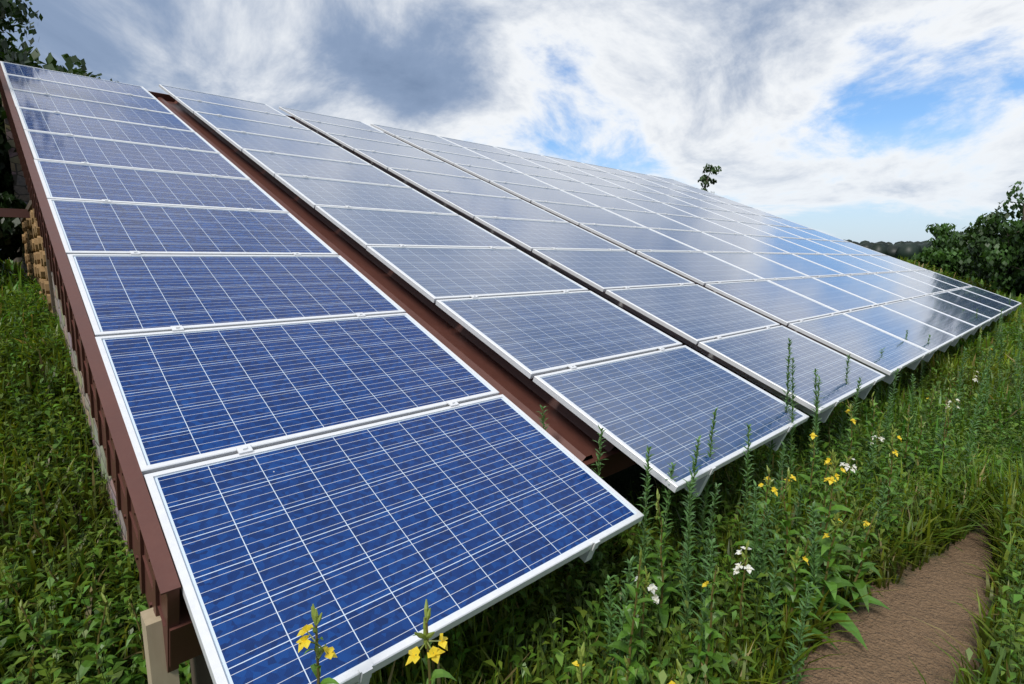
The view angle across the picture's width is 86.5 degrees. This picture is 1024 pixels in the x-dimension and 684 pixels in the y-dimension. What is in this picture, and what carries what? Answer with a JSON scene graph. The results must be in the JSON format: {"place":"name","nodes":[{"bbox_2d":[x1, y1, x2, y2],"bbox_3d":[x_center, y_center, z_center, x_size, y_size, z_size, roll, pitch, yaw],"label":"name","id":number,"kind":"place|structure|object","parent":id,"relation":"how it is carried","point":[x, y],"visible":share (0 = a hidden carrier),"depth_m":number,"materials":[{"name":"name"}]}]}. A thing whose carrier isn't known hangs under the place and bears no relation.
{"place":"outdoors","nodes":[
{"label":"outdoors","id":0,"kind":"place"},
{"bbox_2d":[2,101,138,576],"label":"shed stone walls","id":1,"kind":"structure","parent":0,"point":[20,188],"depth_m":3.78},
{"bbox_2d":[22,97,764,626],"bbox_3d":[2.303,-2.369,10.463,17.470,3.676,9.025,-8,12,-42],"label":"shed roof sheet","id":2,"kind":"object","parent":1,"relation":"on","point":[572,433],"visible":0.01,"depth_m":4.01,"materials":[{"name":"brown metal"}]},
{"bbox_2d":[0,63,782,672],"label":"shed fascia boards","id":3,"kind":"object","parent":2,"relation":"attached to","point":[180,635],"visible":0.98,"depth_m":2.13,"materials":[{"name":"brown wood"}]},
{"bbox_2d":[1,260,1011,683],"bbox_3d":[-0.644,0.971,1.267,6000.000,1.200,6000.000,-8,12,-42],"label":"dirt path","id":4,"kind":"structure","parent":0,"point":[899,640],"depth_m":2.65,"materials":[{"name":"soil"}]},
{"bbox_2d":[0,142,26,280],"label":"tree trunk limbs","id":5,"kind":"object","parent":4,"relation":"on","point":[11,231],"visible":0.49,"depth_m":7.51,"materials":[{"name":"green plant"}]},
{"bbox_2d":[0,208,29,217],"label":"wooden beam","id":6,"kind":"structure","parent":4,"relation":"on","point":[15,213],"depth_m":5.50,"materials":[{"name":"brown wood"}]},
{"bbox_2d":[20,200,55,314],"bbox_3d":[-5.124,-0.832,6.275,0.600,1.500,4.550,-8,12,-42],"label":"firewood rack timber","id":7,"kind":"object","parent":4,"relation":"on","point":[29,207],"visible":0.02,"depth_m":4.51,"materials":[{"name":"brown wood"}]},
{"bbox_2d":[22,209,51,311],"bbox_3d":[-5.123,-0.890,6.220,0.559,1.051,4.270,-8,12,-42],"label":"firewood stack","id":8,"kind":"object","parent":7,"relation":"on","point":[34,251],"visible":0.27,"depth_m":5.28,"materials":[{"name":"beige wood"}]},
{"bbox_2d":[1,0,88,268],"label":"tree limbs","id":9,"kind":"object","parent":4,"relation":"on","point":[37,66],"visible":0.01,"depth_m":22.10,"materials":[{"name":"green plant"}]},
{"bbox_2d":[0,39,91,76],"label":"tree limbs","id":10,"kind":"object","parent":4,"relation":"on","point":[50,59],"visible":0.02,"depth_m":15.07,"materials":[{"name":"green plant"}]},
{"bbox_2d":[0,0,115,165],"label":"tree","id":11,"kind":"object","parent":4,"relation":"on","point":[9,9],"visible":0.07,"depth_m":9.34,"materials":[{"name":"green plant"}]},
{"bbox_2d":[140,608,179,683],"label":"wooden post","id":12,"kind":"object","parent":4,"relation":"on","point":[154,647],"visible":0.6,"depth_m":1.66,"materials":[{"name":"beige wood"}]},
{"bbox_2d":[0,377,850,683],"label":"leafy weeds","id":13,"kind":"object","parent":4,"relation":"on","point":[104,617],"visible":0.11,"depth_m":2.09,"materials":[{"name":"green plant"}]},
{"bbox_2d":[190,390,765,683],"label":"shed timber frame","id":14,"kind":"object","parent":4,"relation":"on","point":[200,673],"depth_m":1.84,"materials":[{"name":"brown wood"}]},
{"bbox_2d":[0,61,643,683],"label":"solar panel column","id":15,"kind":"structure","parent":14,"relation":"on","point":[356,459],"depth_m":2.40,"materials":[{"name":"glass"}]},
{"bbox_2d":[159,84,808,496],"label":"solar panel column","id":16,"kind":"structure","parent":14,"relation":"on","point":[631,384],"depth_m":4.00,"materials":[{"name":"glass"}]},
{"bbox_2d":[279,107,884,422],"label":"solar panel column","id":17,"kind":"structure","parent":14,"relation":"on","point":[749,344],"depth_m":5.56,"materials":[{"name":"glass"}]},
{"bbox_2d":[371,124,929,383],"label":"solar panel column","id":18,"kind":"structure","parent":14,"relation":"on","point":[863,343],"depth_m":6.99,"materials":[{"name":"glass"}]},
{"bbox_2d":[439,136,957,361],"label":"solar panel column","id":19,"kind":"structure","parent":14,"relation":"on","point":[889,321],"depth_m":8.34,"materials":[{"name":"glass"}]},
{"bbox_2d":[494,146,976,345],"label":"solar panel column","id":20,"kind":"structure","parent":14,"relation":"on","point":[953,326],"depth_m":9.61,"materials":[{"name":"glass"}]},
{"bbox_2d":[542,155,991,334],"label":"solar panel column","id":21,"kind":"structure","parent":14,"relation":"on","point":[980,321],"depth_m":10.86,"materials":[{"name":"glass"}]},
{"bbox_2d":[584,163,1003,325],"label":"solar panel column","id":22,"kind":"structure","parent":14,"relation":"on","point":[971,305],"depth_m":12.09,"materials":[{"name":"glass"}]},
{"bbox_2d":[618,169,1013,317],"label":"solar panel column","id":23,"kind":"structure","parent":14,"relation":"on","point":[977,298],"depth_m":13.31,"materials":[{"name":"glass"}]},
{"bbox_2d":[649,175,1020,313],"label":"solar panel column","id":24,"kind":"structure","parent":14,"relation":"on","point":[960,285],"depth_m":14.53,"materials":[{"name":"glass"}]},
{"bbox_2d":[0,259,1023,683],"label":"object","id":25,"kind":"object","parent":4,"relation":"on","point":[562,657],"visible":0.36,"depth_m":2.70,"materials":[{"name":"green plant"}]},
{"bbox_2d":[0,254,1023,683],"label":"grass","id":26,"kind":"structure","parent":4,"relation":"on","point":[984,510],"depth_m":2.92,"materials":[{"name":"green plant"}]},
{"bbox_2d":[296,328,1008,683],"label":"wildflowers","id":27,"kind":"object","parent":4,"relation":"on","point":[834,582],"visible":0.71,"depth_m":2.54,"materials":[{"name":"green plant"}]},
{"bbox_2d":[698,164,721,192],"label":"tree limbs","id":28,"kind":"object","parent":4,"relation":"on","point":[705,179],"visible":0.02,"depth_m":37.36,"materials":[{"name":"green plant"}]},
{"bbox_2d":[537,293,1023,683],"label":"tall weeds","id":29,"kind":"object","parent":4,"relation":"on","point":[687,546],"visible":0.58,"depth_m":2.55,"materials":[{"name":"green plant"}]},
{"bbox_2d":[843,238,994,259],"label":"distant trees","id":30,"kind":"object","parent":4,"relation":"on","point":[908,249],"visible":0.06,"depth_m":197.66,"materials":[{"name":"green plant"}]},
{"bbox_2d":[911,223,993,281],"bbox_3d":[20.312,-3.975,24.544,3.441,2.899,3.278,1,9,8],"label":"hedge bush","id":31,"kind":"object","parent":4,"relation":"on","point":[944,257],"visible":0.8,"depth_m":24.39,"materials":[{"name":"green plant"}]},
{"bbox_2d":[945,181,1023,296],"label":"tree","id":32,"kind":"object","parent":4,"relation":"on","point":[1002,253],"visible":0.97,"depth_m":19.54,"materials":[{"name":"green plant"}]},
{"bbox_2d":[0,0,1023,249],"label":"sky","id":33,"kind":"structure","parent":0,"point":[874,121],"materials":[{"name":"blue"}]}
]}

